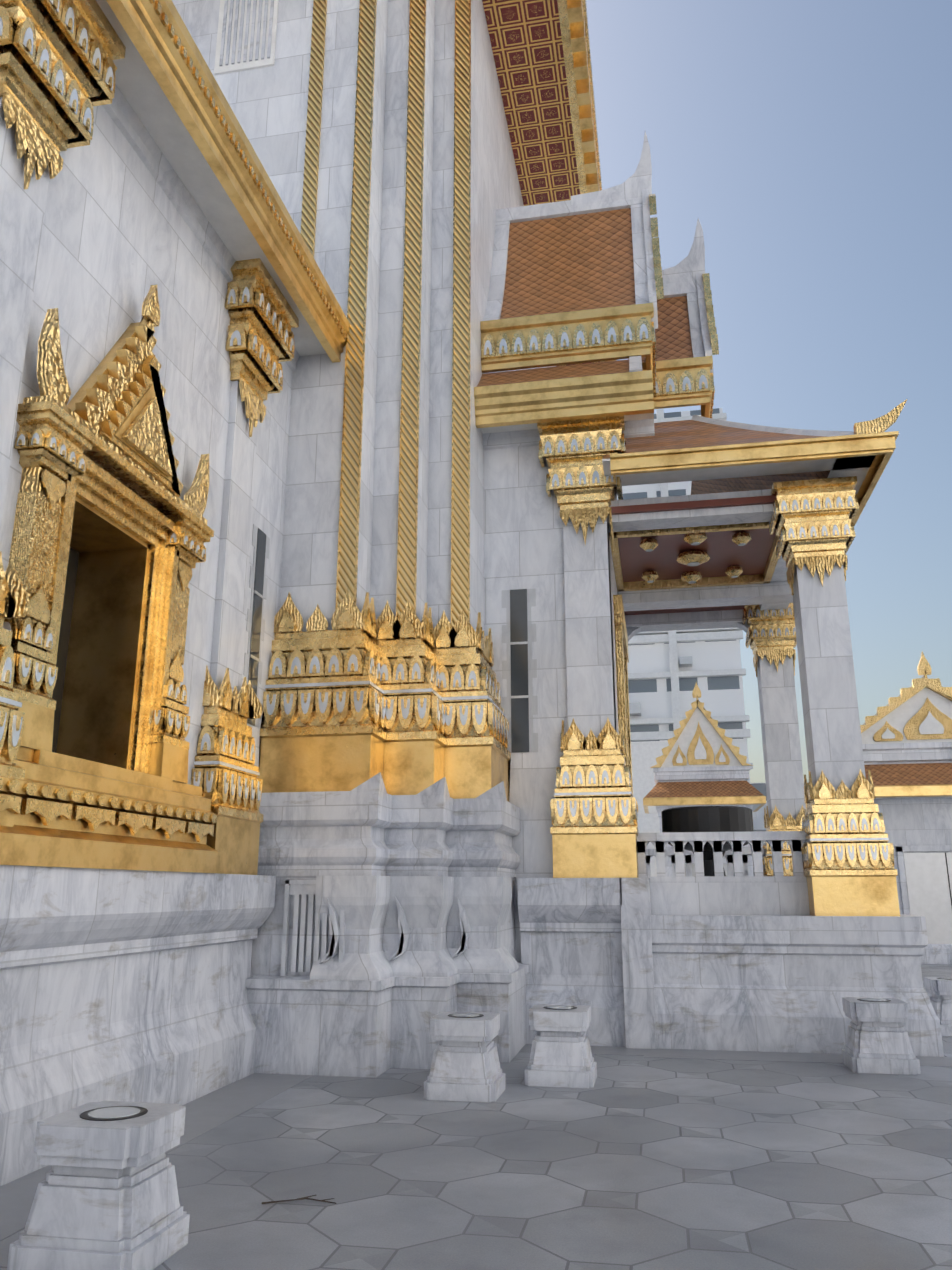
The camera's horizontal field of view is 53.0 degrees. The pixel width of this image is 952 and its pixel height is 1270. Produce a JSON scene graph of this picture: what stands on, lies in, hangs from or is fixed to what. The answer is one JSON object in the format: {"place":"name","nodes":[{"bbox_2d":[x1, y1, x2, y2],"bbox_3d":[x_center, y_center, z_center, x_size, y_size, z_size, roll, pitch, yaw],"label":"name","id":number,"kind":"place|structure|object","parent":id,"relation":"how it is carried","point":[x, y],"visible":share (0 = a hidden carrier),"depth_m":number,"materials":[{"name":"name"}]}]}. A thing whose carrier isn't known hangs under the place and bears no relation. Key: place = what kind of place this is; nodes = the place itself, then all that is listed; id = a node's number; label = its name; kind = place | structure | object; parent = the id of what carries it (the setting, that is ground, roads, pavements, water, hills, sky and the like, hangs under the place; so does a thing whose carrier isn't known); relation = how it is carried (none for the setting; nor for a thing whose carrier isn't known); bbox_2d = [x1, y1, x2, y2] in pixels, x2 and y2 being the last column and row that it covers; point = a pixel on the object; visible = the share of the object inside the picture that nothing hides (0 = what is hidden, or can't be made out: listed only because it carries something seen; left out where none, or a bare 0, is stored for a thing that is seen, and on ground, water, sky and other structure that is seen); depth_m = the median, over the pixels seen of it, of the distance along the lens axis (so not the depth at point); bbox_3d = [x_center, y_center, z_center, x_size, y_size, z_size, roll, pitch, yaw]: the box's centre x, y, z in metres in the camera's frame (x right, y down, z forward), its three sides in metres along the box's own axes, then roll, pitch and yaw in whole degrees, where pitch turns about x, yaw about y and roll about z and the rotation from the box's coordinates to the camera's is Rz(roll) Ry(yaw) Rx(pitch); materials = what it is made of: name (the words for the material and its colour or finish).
{"place":"outdoors","nodes":[
{"label":"outdoors","id":0,"kind":"place"},
{"bbox_2d":[0,964,951,1269],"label":"ground","id":1,"kind":"structure","parent":0,"point":[632,1162],"depth_m":5.76,"materials":[{"name":"grey stone"}]},
{"bbox_2d":[7,1101,189,1269],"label":"stone pedestal","id":2,"kind":"object","parent":1,"relation":"on","point":[106,1196],"visible":1,"depth_m":4.32,"materials":[{"name":"stone"}]},
{"bbox_2d":[0,0,349,1185],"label":"wall","id":3,"kind":"structure","parent":1,"relation":"on","point":[132,170],"depth_m":7.74,"materials":[{"name":"stone"}]},
{"bbox_2d":[0,285,219,872],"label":"window","id":4,"kind":"structure","parent":3,"relation":"attached to","point":[113,532],"depth_m":7.40,"materials":[{"name":"gold metal"}]},
{"bbox_2d":[262,1195,335,1203],"bbox_3d":[-0.969,3.119,5.284,0.411,0.015,0.157,0,-15,-1],"label":"twig","id":5,"kind":"object","parent":1,"relation":"on","point":[303,1198],"visible":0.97,"depth_m":5.24,"materials":[{"name":"brown wood"}]},
{"bbox_2d":[246,589,529,1077],"bbox_3d":[-0.645,1.951,10.258,3.543,4.860,1.441,10,-18,-33],"label":"column base","id":6,"kind":"object","parent":1,"relation":"on","point":[388,855],"visible":1,"depth_m":9.81,"materials":[{"name":"white stone"}]},
{"bbox_2d":[172,0,616,631],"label":"building body","id":7,"kind":"object","parent":6,"relation":"on","point":[404,150],"visible":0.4,"depth_m":12.34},
{"bbox_2d":[423,1011,505,1102],"bbox_3d":[-0.088,3.568,8.120,0.600,0.627,0.600,-3,-15,10],"label":"stone pedestal","id":8,"kind":"object","parent":1,"relation":"on","point":[465,1064],"visible":1,"depth_m":7.90,"materials":[{"name":"stone"}]},
{"bbox_2d":[0,1044,951,1240],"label":"paving border strip","id":9,"kind":"object","parent":1,"relation":"on","point":[210,1111],"visible":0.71,"depth_m":7.97,"materials":[{"name":"stone"}]},
{"bbox_2d":[525,1004,596,1088],"bbox_3d":[0.772,3.716,8.670,0.600,0.627,0.600,-3,-15,10],"label":"stone pedestal","id":10,"kind":"object","parent":1,"relation":"on","point":[561,1055],"visible":1,"depth_m":8.45,"materials":[{"name":"stone"}]},
{"bbox_2d":[474,370,943,1056],"bbox_3d":[2.951,1.333,13.916,4.850,7.950,6.410,-3,-15,10],"label":"porch","id":11,"kind":"object","parent":1,"relation":"on","point":[590,572],"visible":0.96,"depth_m":11.51,"materials":[{"name":"stone"}]},
{"bbox_2d":[477,132,906,525],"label":"roof","id":12,"kind":"structure","parent":11,"relation":"on","point":[581,278],"depth_m":13.46,"materials":[{"name":"brown tile"}]},
{"bbox_2d":[637,831,807,882],"bbox_3d":[2.868,2.635,11.301,2.240,0.580,0.200,-3,-15,10],"label":"balustrade","id":13,"kind":"object","parent":11,"relation":"on","point":[755,840],"visible":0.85,"depth_m":11.23,"materials":[{"name":"stone"}]},
{"bbox_2d":[806,651,951,964],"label":"pavilion","id":14,"kind":"structure","parent":1,"relation":"on","point":[906,735],"depth_m":23.31,"materials":[{"name":"stone"}]},
{"bbox_2d":[842,997,920,1074],"bbox_3d":[3.904,3.879,9.278,0.600,0.627,0.600,-3,-15,10],"label":"stone pedestal","id":15,"kind":"object","parent":1,"relation":"on","point":[877,1041],"visible":0.98,"depth_m":9.06,"materials":[{"name":"stone"}]},
{"bbox_2d":[923,977,951,1036],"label":"stone pedestal","id":16,"kind":"object","parent":1,"relation":"on","point":[939,989],"visible":0.77,"depth_m":11.41,"materials":[{"name":"stone"}]},
{"bbox_2d":[643,683,765,876],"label":"pavilion","id":17,"kind":"structure","parent":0,"point":[701,761],"depth_m":33.28,"materials":[{"name":"stone"}]},
{"bbox_2d":[646,848,765,876],"bbox_3d":[3.731,3.819,15.714,2.240,0.580,0.200,-3,-15,10],"label":"balustrade","id":18,"kind":"object","parent":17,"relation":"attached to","point":[689,855],"visible":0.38,"depth_m":15.70,"materials":[{"name":"stone"}]},
{"bbox_2d":[661,806,753,875],"bbox_3d":[3.121,2.835,12.799,1.200,0.970,1.200,-3,-15,10],"label":"archway","id":19,"kind":"object","parent":17,"relation":"attached to","point":[711,819],"visible":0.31,"depth_m":12.41,"materials":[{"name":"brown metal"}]},
{"bbox_2d":[617,408,808,876],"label":"white building","id":20,"kind":"structure","parent":0,"point":[668,671],"depth_m":61.61,"materials":[{"name":"paint"}]},
{"bbox_2d":[586,0,951,782],"label":"sky","id":21,"kind":"structure","parent":0,"point":[808,142],"materials":[{"name":"blue"}]}
]}

